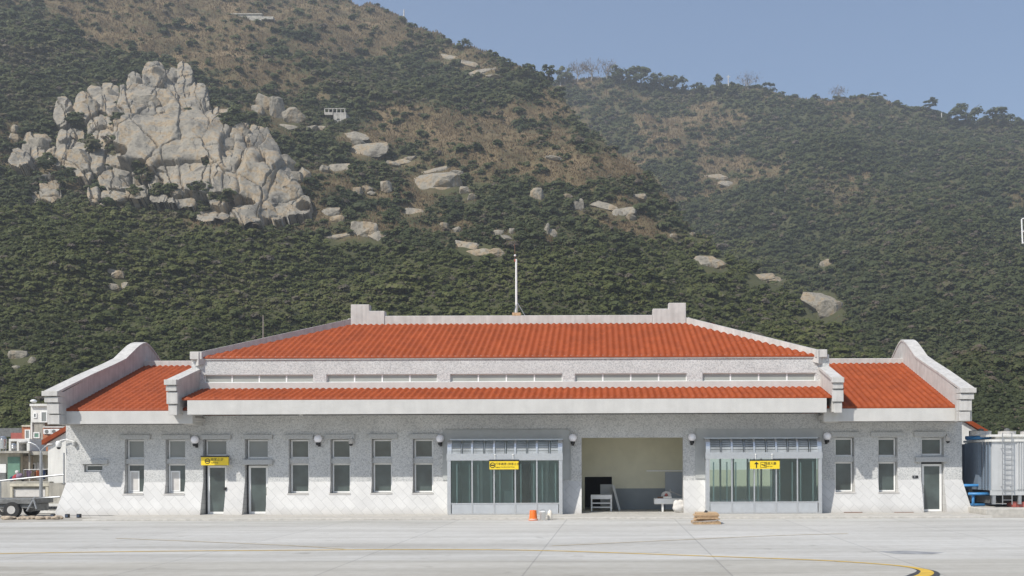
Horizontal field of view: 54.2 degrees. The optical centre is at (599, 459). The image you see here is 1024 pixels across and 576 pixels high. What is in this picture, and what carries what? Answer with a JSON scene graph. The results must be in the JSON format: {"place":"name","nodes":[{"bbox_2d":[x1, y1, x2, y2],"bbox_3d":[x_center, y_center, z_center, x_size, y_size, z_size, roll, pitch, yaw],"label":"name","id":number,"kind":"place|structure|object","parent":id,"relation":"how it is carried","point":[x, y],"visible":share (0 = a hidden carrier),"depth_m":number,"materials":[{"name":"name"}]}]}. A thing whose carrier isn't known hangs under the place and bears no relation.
{"place":"outdoors","nodes":[
{"label":"outdoors","id":0,"kind":"place"},
{"bbox_2d":[0,0,1023,450],"bbox_3d":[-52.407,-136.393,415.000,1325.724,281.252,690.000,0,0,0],"label":"hillside","id":1,"kind":"structure","parent":0,"point":[480,182],"depth_m":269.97,"materials":[{"name":"green plant"}]},
{"bbox_2d":[0,428,21,436],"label":"roof","id":2,"kind":"object","parent":1,"relation":"on","point":[6,432],"visible":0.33,"depth_m":88.00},
{"bbox_2d":[8,124,19,141],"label":"hillside rock","id":3,"kind":"object","parent":1,"relation":"on","point":[13,136],"visible":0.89,"depth_m":219.17,"materials":[{"name":"stone"}]},
{"bbox_2d":[7,350,36,368],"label":"hillside rock","id":4,"kind":"object","parent":1,"relation":"on","point":[14,354],"visible":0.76,"depth_m":122.68,"materials":[{"name":"stone"}]},
{"bbox_2d":[22,425,30,438],"bbox_3d":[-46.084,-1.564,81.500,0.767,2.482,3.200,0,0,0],"label":"pink house","id":5,"kind":"structure","parent":1,"relation":"on","point":[26,431],"depth_m":79.98,"materials":[{"name":"paint"}]},
{"bbox_2d":[28,451,47,480],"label":"flat roof house","id":6,"kind":"structure","parent":1,"relation":"on","point":[35,455],"depth_m":66.00,"materials":[{"name":"concrete"}]},
{"bbox_2d":[30,404,65,438],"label":"tower house","id":7,"kind":"structure","parent":1,"relation":"on","point":[39,417],"depth_m":78.00,"materials":[{"name":"white paint"}]},
{"bbox_2d":[107,268,125,278],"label":"hillside rock","id":8,"kind":"object","parent":1,"relation":"on","point":[117,274],"visible":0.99,"depth_m":151.60,"materials":[{"name":"stone"}]},
{"bbox_2d":[107,282,128,291],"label":"hillside rock","id":9,"kind":"object","parent":1,"relation":"on","point":[114,287],"visible":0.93,"depth_m":149.71,"materials":[{"name":"stone"}]},
{"bbox_2d":[8,61,312,229],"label":"granite cliff","id":10,"kind":"structure","parent":1,"relation":"on","point":[164,132],"depth_m":211.72,"materials":[{"name":"grey stone"}]},
{"bbox_2d":[230,13,274,20],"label":"stone wall","id":11,"kind":"structure","parent":1,"relation":"on","point":[254,16],"depth_m":354.58,"materials":[{"name":"grey stone"}]},
{"bbox_2d":[251,93,305,129],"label":"hillside rock","id":12,"kind":"object","parent":1,"relation":"on","point":[274,106],"visible":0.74,"depth_m":270.76,"materials":[{"name":"stone"}]},
{"bbox_2d":[281,154,310,182],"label":"hillside rock","id":13,"kind":"object","parent":1,"relation":"on","point":[301,174],"visible":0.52,"depth_m":217.98,"materials":[{"name":"stone"}]},
{"bbox_2d":[322,207,344,222],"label":"hillside rock","id":14,"kind":"object","parent":1,"relation":"on","point":[333,212],"visible":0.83,"depth_m":208.14,"materials":[{"name":"stone"}]},
{"bbox_2d":[319,163,351,172],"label":"hillside rock","id":15,"kind":"object","parent":1,"relation":"on","point":[333,167],"visible":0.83,"depth_m":234.90,"materials":[{"name":"stone"}]},
{"bbox_2d":[324,108,349,122],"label":"ruined lookout","id":16,"kind":"object","parent":1,"relation":"on","point":[340,115],"visible":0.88,"depth_m":276.00,"materials":[{"name":"grey stone"}]},
{"bbox_2d":[345,131,368,139],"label":"hillside rock","id":17,"kind":"object","parent":1,"relation":"on","point":[354,135],"visible":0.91,"depth_m":265.92,"materials":[{"name":"stone"}]},
{"bbox_2d":[353,185,375,195],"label":"hillside rock","id":18,"kind":"object","parent":1,"relation":"on","point":[367,189],"visible":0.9,"depth_m":224.14,"materials":[{"name":"stone"}]},
{"bbox_2d":[350,221,385,240],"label":"hillside rock","id":19,"kind":"object","parent":1,"relation":"on","point":[370,230],"visible":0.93,"depth_m":190.25,"materials":[{"name":"stone"}]},
{"bbox_2d":[350,139,388,157],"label":"hillside rock","id":20,"kind":"object","parent":1,"relation":"on","point":[374,150],"visible":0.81,"depth_m":258.70,"materials":[{"name":"stone"}]},
{"bbox_2d":[380,181,392,192],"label":"hillside rock","id":21,"kind":"object","parent":1,"relation":"on","point":[386,186],"visible":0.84,"depth_m":226.69,"materials":[{"name":"stone"}]},
{"bbox_2d":[386,156,416,166],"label":"hillside rock","id":22,"kind":"object","parent":1,"relation":"on","point":[405,160],"visible":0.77,"depth_m":259.93,"materials":[{"name":"stone"}]},
{"bbox_2d":[414,172,462,189],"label":"hillside rock","id":23,"kind":"object","parent":1,"relation":"on","point":[444,181],"visible":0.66,"depth_m":237.81,"materials":[{"name":"stone"}]},
{"bbox_2d":[422,164,463,174],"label":"hillside rock","id":24,"kind":"object","parent":1,"relation":"on","point":[442,168],"visible":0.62,"depth_m":247.43,"materials":[{"name":"stone"}]},
{"bbox_2d":[441,54,477,67],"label":"hillside rock","id":25,"kind":"object","parent":1,"relation":"on","point":[466,62],"visible":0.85,"depth_m":374.70,"materials":[{"name":"stone"}]},
{"bbox_2d":[459,186,477,199],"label":"hillside rock","id":26,"kind":"object","parent":1,"relation":"on","point":[464,189],"visible":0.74,"depth_m":234.45,"materials":[{"name":"stone"}]},
{"bbox_2d":[455,240,504,257],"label":"hillside rock","id":27,"kind":"object","parent":1,"relation":"on","point":[496,252],"visible":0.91,"depth_m":177.26,"materials":[{"name":"stone"}]},
{"bbox_2d":[469,67,502,78],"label":"hillside rock","id":28,"kind":"object","parent":1,"relation":"on","point":[491,75],"visible":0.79,"depth_m":347.86,"materials":[{"name":"stone"}]},
{"bbox_2d":[0,195,976,450],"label":"forest","id":29,"kind":"object","parent":1,"relation":"on","point":[44,225],"visible":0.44,"depth_m":159.94,"materials":[{"name":"green plant"}]},
{"bbox_2d":[491,228,514,240],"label":"hillside rock","id":30,"kind":"object","parent":1,"relation":"on","point":[500,232],"visible":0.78,"depth_m":182.16,"materials":[{"name":"stone"}]},
{"bbox_2d":[0,0,1023,433],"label":"hillside shrubs","id":31,"kind":"object","parent":1,"relation":"on","point":[1002,410],"visible":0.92,"depth_m":290.25,"materials":[{"name":"green plant"}]},
{"bbox_2d":[530,187,543,199],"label":"hillside rock","id":32,"kind":"object","parent":1,"relation":"on","point":[537,193],"visible":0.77,"depth_m":231.21,"materials":[{"name":"stone"}]},
{"bbox_2d":[539,64,554,79],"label":"hilltop tree","id":33,"kind":"object","parent":1,"relation":"on","point":[549,72],"visible":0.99,"depth_m":342.09,"materials":[{"name":"green plant"}]},
{"bbox_2d":[553,66,574,84],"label":"hilltop tree","id":34,"kind":"object","parent":1,"relation":"on","point":[567,74],"visible":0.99,"depth_m":551.29,"materials":[{"name":"green plant"}]},
{"bbox_2d":[563,194,583,210],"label":"hillside rock","id":35,"kind":"object","parent":1,"relation":"on","point":[578,205],"visible":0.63,"depth_m":230.58,"materials":[{"name":"stone"}]},
{"bbox_2d":[590,200,636,219],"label":"hillside rock","id":36,"kind":"object","parent":1,"relation":"on","point":[628,212],"visible":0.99,"depth_m":230.28,"materials":[{"name":"stone"}]},
{"bbox_2d":[609,64,630,83],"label":"hilltop tree","id":37,"kind":"object","parent":1,"relation":"on","point":[618,74],"visible":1,"depth_m":548.28,"materials":[{"name":"green plant"}]},
{"bbox_2d":[625,65,651,87],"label":"hilltop tree","id":38,"kind":"object","parent":1,"relation":"on","point":[638,69],"visible":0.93,"depth_m":551.18,"materials":[{"name":"green plant"}]},
{"bbox_2d":[646,72,668,90],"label":"hilltop tree","id":39,"kind":"object","parent":1,"relation":"on","point":[656,78],"visible":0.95,"depth_m":554.73,"materials":[{"name":"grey plant"}]},
{"bbox_2d":[660,75,688,92],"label":"hilltop tree","id":40,"kind":"object","parent":1,"relation":"on","point":[672,83],"visible":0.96,"depth_m":555.75,"materials":[{"name":"green plant"}]},
{"bbox_2d":[694,256,726,268],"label":"hillside rock","id":41,"kind":"object","parent":1,"relation":"on","point":[711,261],"visible":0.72,"depth_m":218.19,"materials":[{"name":"stone"}]},
{"bbox_2d":[711,74,723,96],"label":"hilltop tree","id":42,"kind":"object","parent":1,"relation":"on","point":[716,88],"visible":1,"depth_m":543.77,"materials":[{"name":"green plant"}]},
{"bbox_2d":[704,174,732,186],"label":"hillside rock","id":43,"kind":"object","parent":1,"relation":"on","point":[722,177],"visible":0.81,"depth_m":443.66,"materials":[{"name":"stone"}]},
{"bbox_2d":[725,81,739,96],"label":"hilltop tree","id":44,"kind":"object","parent":1,"relation":"on","point":[733,87],"visible":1,"depth_m":536.18,"materials":[{"name":"green plant"}]},
{"bbox_2d":[757,82,777,95],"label":"hilltop tree","id":45,"kind":"object","parent":1,"relation":"on","point":[766,89],"visible":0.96,"depth_m":534.86,"materials":[{"name":"green plant"}]},
{"bbox_2d":[755,273,782,282],"bbox_3d":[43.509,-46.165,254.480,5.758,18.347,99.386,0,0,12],"label":"hillside rock","id":46,"kind":"object","parent":1,"relation":"on","point":[768,277],"visible":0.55,"depth_m":207.32,"materials":[{"name":"stone"}]},
{"bbox_2d":[800,292,842,318],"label":"hillside rock","id":47,"kind":"object","parent":1,"relation":"on","point":[822,305],"visible":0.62,"depth_m":233.68,"materials":[{"name":"stone"}]},
{"bbox_2d":[944,103,983,123],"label":"hilltop tree","id":48,"kind":"object","parent":1,"relation":"on","point":[958,108],"visible":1,"depth_m":538.50,"materials":[{"name":"green plant"}]},
{"bbox_2d":[981,107,1014,127],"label":"hilltop tree","id":49,"kind":"object","parent":1,"relation":"on","point":[1003,117],"visible":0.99,"depth_m":537.83,"materials":[{"name":"green plant"}]},
{"bbox_2d":[0,518,1023,575],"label":"apron","id":50,"kind":"object","parent":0,"point":[981,546],"visible":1,"depth_m":28.94,"materials":[{"name":"concrete"}]},
{"bbox_2d":[0,549,890,564],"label":"painted line","id":51,"kind":"object","parent":50,"relation":"on","point":[468,549],"visible":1,"depth_m":28.02,"materials":[{"name":"yellow paint"}]},
{"bbox_2d":[691,520,720,523],"bbox_3d":[4.202,2.471,39.502,1.080,0.100,1.170,0,0,0],"label":"board pallet","id":52,"kind":"object","parent":50,"relation":"on","point":[715,522],"visible":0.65,"depth_m":38.94,"materials":[{"name":"brown wood"}]},
{"bbox_2d":[692,510,719,522],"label":"flattened cartons","id":53,"kind":"object","parent":52,"relation":"on","point":[705,516],"visible":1,"depth_m":39.16,"materials":[{"name":"cardboard"}]},
{"bbox_2d":[879,551,943,553],"bbox_3d":[8.472,2.504,26.976,1.672,0.001,1.060,0,0,0],"label":"asphalt patch","id":54,"kind":"object","parent":50,"relation":"on","point":[908,552],"visible":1,"depth_m":26.94,"materials":[{"name":"grey asphalt"}]},
{"bbox_2d":[893,565,939,575],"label":"painted line edge","id":55,"kind":"object","parent":50,"relation":"on","point":[936,573],"visible":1,"depth_m":22.00,"materials":[{"name":"black paint"}]},
{"bbox_2d":[894,565,933,575],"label":"painted line","id":56,"kind":"object","parent":55,"relation":"on","point":[925,572],"visible":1,"depth_m":22.35,"materials":[{"name":"yellow paint"}]},
{"bbox_2d":[0,500,1023,522],"bbox_3d":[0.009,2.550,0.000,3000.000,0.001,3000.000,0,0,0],"label":"ground","id":57,"kind":"structure","parent":0,"point":[37,520],"depth_m":44.04,"materials":[{"name":"grey concrete"}]},
{"bbox_2d":[0,451,32,480],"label":"green shed","id":58,"kind":"structure","parent":57,"relation":"on","point":[11,462],"depth_m":65.04,"materials":[{"name":"white paint"}]},
{"bbox_2d":[9,439,45,450],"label":"roof frame","id":59,"kind":"object","parent":58,"relation":"on","point":[28,446],"visible":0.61,"depth_m":67.84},
{"bbox_2d":[0,497,52,516],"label":"flatbed trailer","id":60,"kind":"object","parent":57,"relation":"on","point":[31,506],"visible":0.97,"depth_m":45.70,"materials":[{"name":"metal"}]},
{"bbox_2d":[1,481,52,497],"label":"terrace wall","id":61,"kind":"structure","parent":57,"relation":"on","point":[18,489],"depth_m":60.13,"materials":[{"name":"concrete"}]},
{"bbox_2d":[0,515,63,519],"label":"rubble heap","id":62,"kind":"object","parent":57,"relation":"on","point":[55,517],"visible":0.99,"depth_m":44.05,"materials":[{"name":"beige stone"}]},
{"bbox_2d":[0,453,64,497],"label":"pipe rail","id":63,"kind":"object","parent":57,"relation":"on","point":[63,474],"visible":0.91,"depth_m":55.96,"materials":[{"name":"metal"}]},
{"bbox_2d":[18,440,52,496],"bbox_3d":[-32.315,0.765,57.000,2.030,3.797,0.320,0,0,0],"label":"street lamp","id":64,"kind":"object","parent":57,"relation":"on","point":[40,469],"visible":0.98,"depth_m":56.94,"materials":[{"name":"metal"}]},
{"bbox_2d":[42,426,65,482],"bbox_3d":[-31.542,-0.086,64.575,4.643,5.492,8.450,0,0,0],"label":"annex","id":65,"kind":"object","parent":57,"relation":"on","point":[55,460],"visible":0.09,"depth_m":60.60,"materials":[{"name":"paint"}]},
{"bbox_2d":[49,483,65,500],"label":"concrete wall","id":66,"kind":"structure","parent":57,"relation":"on","point":[56,489],"depth_m":58.50,"materials":[{"name":"beige concrete"}]},
{"bbox_2d":[42,303,976,517],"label":"terminal building","id":67,"kind":"structure","parent":57,"relation":"on","point":[631,402],"depth_m":46.00,"materials":[{"name":"paint"}]},
{"bbox_2d":[128,440,143,458],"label":"window","id":68,"kind":"structure","parent":67,"relation":"in","point":[135,447],"depth_m":46.29,"materials":[{"name":"grey glass"}]},
{"bbox_2d":[128,464,143,492],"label":"window","id":69,"kind":"structure","parent":67,"relation":"in","point":[135,471],"depth_m":46.28,"materials":[{"name":"grey glass"}]},
{"bbox_2d":[169,440,184,458],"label":"window","id":70,"kind":"structure","parent":67,"relation":"in","point":[176,447],"depth_m":46.29,"materials":[{"name":"grey glass"}]},
{"bbox_2d":[169,464,184,492],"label":"window","id":71,"kind":"structure","parent":67,"relation":"in","point":[176,471],"depth_m":46.28,"materials":[{"name":"grey glass"}]},
{"bbox_2d":[201,456,228,464],"bbox_3d":[-17.706,0.023,45.769,1.283,0.439,0.122,0,0,0],"label":"hanging sign","id":72,"kind":"object","parent":67,"relation":"attached to","point":[214,460],"visible":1,"depth_m":45.72,"materials":[{"name":"yellow plastic"}]},
{"bbox_2d":[206,440,225,455],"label":"window","id":73,"kind":"structure","parent":67,"relation":"in","point":[213,447],"depth_m":46.29,"materials":[{"name":"grey glass"}]},
{"bbox_2d":[208,466,225,513],"bbox_3d":[-17.759,1.381,46.182,0.906,2.243,0.195,0,0,0],"label":"door","id":74,"kind":"structure","parent":67,"relation":"in","point":[216,474],"depth_m":46.23,"materials":[{"name":"grey glass"}]},
{"bbox_2d":[248,440,267,457],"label":"window","id":75,"kind":"structure","parent":67,"relation":"in","point":[256,448],"depth_m":46.29,"materials":[{"name":"grey glass"}]},
{"bbox_2d":[249,466,267,513],"bbox_3d":[-15.854,1.377,46.182,0.906,2.237,0.195,0,0,0],"label":"door","id":76,"kind":"structure","parent":67,"relation":"in","point":[258,475],"depth_m":46.23,"materials":[{"name":"grey glass"}]},
{"bbox_2d":[205,375,312,382],"bbox_3d":[-15.951,-3.802,46.630,5.102,0.372,0.060,0,0,0],"label":"clerestory window","id":77,"kind":"structure","parent":67,"relation":"in","point":[208,378],"depth_m":46.62,"materials":[{"name":"grey glass"}]},
{"bbox_2d":[291,440,308,457],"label":"window","id":78,"kind":"structure","parent":67,"relation":"in","point":[299,448],"depth_m":46.29,"materials":[{"name":"grey glass"}]},
{"bbox_2d":[291,464,308,492],"bbox_3d":[-13.920,0.845,46.295,0.864,1.357,0.070,0,0,0],"label":"window","id":79,"kind":"structure","parent":67,"relation":"in","point":[299,472],"depth_m":46.29,"materials":[{"name":"grey glass"}]},
{"bbox_2d":[332,440,349,457],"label":"window","id":80,"kind":"structure","parent":67,"relation":"in","point":[341,448],"depth_m":46.29,"materials":[{"name":"grey glass"}]},
{"bbox_2d":[333,464,349,492],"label":"window","id":81,"kind":"structure","parent":67,"relation":"in","point":[341,472],"depth_m":46.29,"materials":[{"name":"grey glass"}]},
{"bbox_2d":[327,374,436,381],"bbox_3d":[-10.195,-3.822,46.630,5.177,0.372,0.060,0,0,0],"label":"clerestory window","id":82,"kind":"structure","parent":67,"relation":"in","point":[354,377],"depth_m":46.62,"materials":[{"name":"grey glass"}]},
{"bbox_2d":[373,440,391,457],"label":"window","id":83,"kind":"structure","parent":67,"relation":"in","point":[381,448],"depth_m":46.29,"materials":[{"name":"grey glass"}]},
{"bbox_2d":[374,463,391,491],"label":"window","id":84,"kind":"structure","parent":67,"relation":"in","point":[382,471],"depth_m":46.29,"materials":[{"name":"grey glass"}]},
{"bbox_2d":[414,439,432,457],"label":"window","id":85,"kind":"structure","parent":67,"relation":"in","point":[423,448],"depth_m":46.29,"materials":[{"name":"grey glass"}]},
{"bbox_2d":[414,463,432,491],"bbox_3d":[-8.179,0.826,46.295,0.883,1.357,0.070,0,0,0],"label":"window","id":86,"kind":"structure","parent":67,"relation":"in","point":[423,471],"depth_m":46.29,"materials":[{"name":"grey glass"}]},
{"bbox_2d":[489,454,518,468],"bbox_3d":[-4.303,0.077,44.979,1.409,0.698,0.122,0,0,0],"label":"hanging sign","id":87,"kind":"object","parent":67,"relation":"attached to","point":[503,464],"visible":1,"depth_m":44.93,"materials":[{"name":"yellow plastic"}]},
{"bbox_2d":[450,374,561,381],"bbox_3d":[-4.382,-3.843,46.630,5.252,0.372,0.060,0,0,0],"label":"clerestory window","id":88,"kind":"structure","parent":67,"relation":"in","point":[453,377],"depth_m":46.62,"materials":[{"name":"grey glass"}]},
{"bbox_2d":[512,244,524,315],"bbox_3d":[-4.283,-9.492,52.500,0.665,3.809,0.440,0,0,0],"label":"lightning mast","id":89,"kind":"object","parent":67,"relation":"on","point":[515,313],"visible":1,"depth_m":52.45,"materials":[{"name":"white metal"}]},
{"bbox_2d":[513,461,530,502],"bbox_3d":[-3.966,1.264,50.440,0.891,2.400,0.040,0,0,0],"label":"hall door","id":90,"kind":"structure","parent":67,"relation":"in","point":[525,465],"depth_m":50.42,"materials":[{"name":"glass"}]},
{"bbox_2d":[591,494,611,510],"bbox_3d":[0.067,2.060,47.850,1.014,0.780,0.600,0,0,0],"label":"white table","id":91,"kind":"object","parent":67,"relation":"on","point":[608,496],"visible":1,"depth_m":47.57,"materials":[{"name":"paint"}]},
{"bbox_2d":[600,484,620,510],"bbox_3d":[0.508,1.823,48.440,0.980,1.250,0.980,0,0,0],"label":"leaning panel","id":92,"kind":"object","parent":67,"relation":"on","point":[605,489],"visible":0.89,"depth_m":48.90,"materials":[{"name":"grey paint"}]},
{"bbox_2d":[575,373,686,380],"bbox_3d":[1.439,-3.863,46.630,5.233,0.372,0.060,0,0,0],"label":"clerestory window","id":93,"kind":"structure","parent":67,"relation":"in","point":[639,376],"depth_m":46.62,"materials":[{"name":"grey glass"}]},
{"bbox_2d":[654,498,681,511],"bbox_3d":[3.229,2.129,47.250,1.331,0.620,0.600,0,0,0],"label":"tool bench","id":94,"kind":"object","parent":67,"relation":"on","point":[662,501],"visible":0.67,"depth_m":46.95,"materials":[{"name":"white paint"}]},
{"bbox_2d":[665,472,682,508],"bbox_3d":[3.708,1.515,49.164,0.969,1.844,0.048,0,0,0],"label":"bay door","id":95,"kind":"structure","parent":67,"relation":"in","point":[673,480],"depth_m":49.14,"materials":[{"name":"grey metal"}]},
{"bbox_2d":[702,373,814,380],"bbox_3d":[7.429,-3.884,46.630,5.289,0.372,0.060,0,0,0],"label":"clerestory window","id":96,"kind":"structure","parent":67,"relation":"in","point":[705,376],"depth_m":46.62,"materials":[{"name":"grey glass"}]},
{"bbox_2d":[750,454,779,468],"bbox_3d":[7.447,0.059,44.979,1.359,0.691,0.122,0,0,0],"label":"hanging sign","id":97,"kind":"object","parent":67,"relation":"attached to","point":[755,463],"visible":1,"depth_m":44.93,"materials":[{"name":"yellow plastic"}]},
{"bbox_2d":[835,438,851,455],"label":"window","id":98,"kind":"structure","parent":67,"relation":"in","point":[843,446],"depth_m":46.29,"materials":[{"name":"grey glass"}]},
{"bbox_2d":[835,462,851,491],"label":"window","id":99,"kind":"structure","parent":67,"relation":"in","point":[843,470],"depth_m":46.29,"materials":[{"name":"grey glass"}]},
{"bbox_2d":[878,438,894,455],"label":"window","id":100,"kind":"structure","parent":67,"relation":"in","point":[886,446],"depth_m":46.29,"materials":[{"name":"grey glass"}]},
{"bbox_2d":[878,462,894,491],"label":"window","id":101,"kind":"structure","parent":67,"relation":"in","point":[886,470],"depth_m":46.29,"materials":[{"name":"grey glass"}]},
{"bbox_2d":[921,438,941,454],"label":"window","id":102,"kind":"structure","parent":67,"relation":"in","point":[929,446],"depth_m":46.29,"materials":[{"name":"grey glass"}]},
{"bbox_2d":[921,464,941,510],"bbox_3d":[15.401,1.285,46.182,0.924,2.201,0.195,0,0,0],"label":"door","id":103,"kind":"structure","parent":67,"relation":"in","point":[931,474],"depth_m":46.23,"materials":[{"name":"grey glass"}]},
{"bbox_2d":[82,512,992,520],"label":"walkway","id":104,"kind":"structure","parent":57,"relation":"on","point":[515,516],"depth_m":43.23,"materials":[{"name":"concrete"}]},
{"bbox_2d":[962,421,987,443],"bbox_3d":[20.787,-0.274,64.575,5.508,5.503,8.450,0,0,0],"label":"annex","id":105,"kind":"object","parent":57,"relation":"on","point":[968,426],"visible":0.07,"depth_m":60.60,"materials":[{"name":"paint"}]},
{"bbox_2d":[962,440,991,503],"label":"pipes","id":106,"kind":"object","parent":57,"relation":"on","point":[963,465],"visible":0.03,"depth_m":49.09,"materials":[{"name":"blue metal"}]},
{"bbox_2d":[968,504,1023,516],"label":"plinth","id":107,"kind":"structure","parent":57,"relation":"on","point":[998,510],"depth_m":43.55,"materials":[{"name":"concrete"}]},
{"bbox_2d":[352,0,1023,120],"label":"sky","id":108,"kind":"structure","parent":0,"point":[911,52],"materials":[{"name":"blue"}]},
{"bbox_2d":[710,459,769,499],"bbox_3d":[8.946,1.169,63.350,6.503,2.700,0.300,0,0,0],"label":"window","id":109,"kind":"structure","parent":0,"point":[741,479],"depth_m":63.20,"materials":[{"name":"clear glass"}]},
{"bbox_2d":[963,428,1023,506],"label":"storage tank","id":110,"kind":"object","parent":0,"point":[994,464],"depth_m":44.73,"materials":[{"name":"metal"}]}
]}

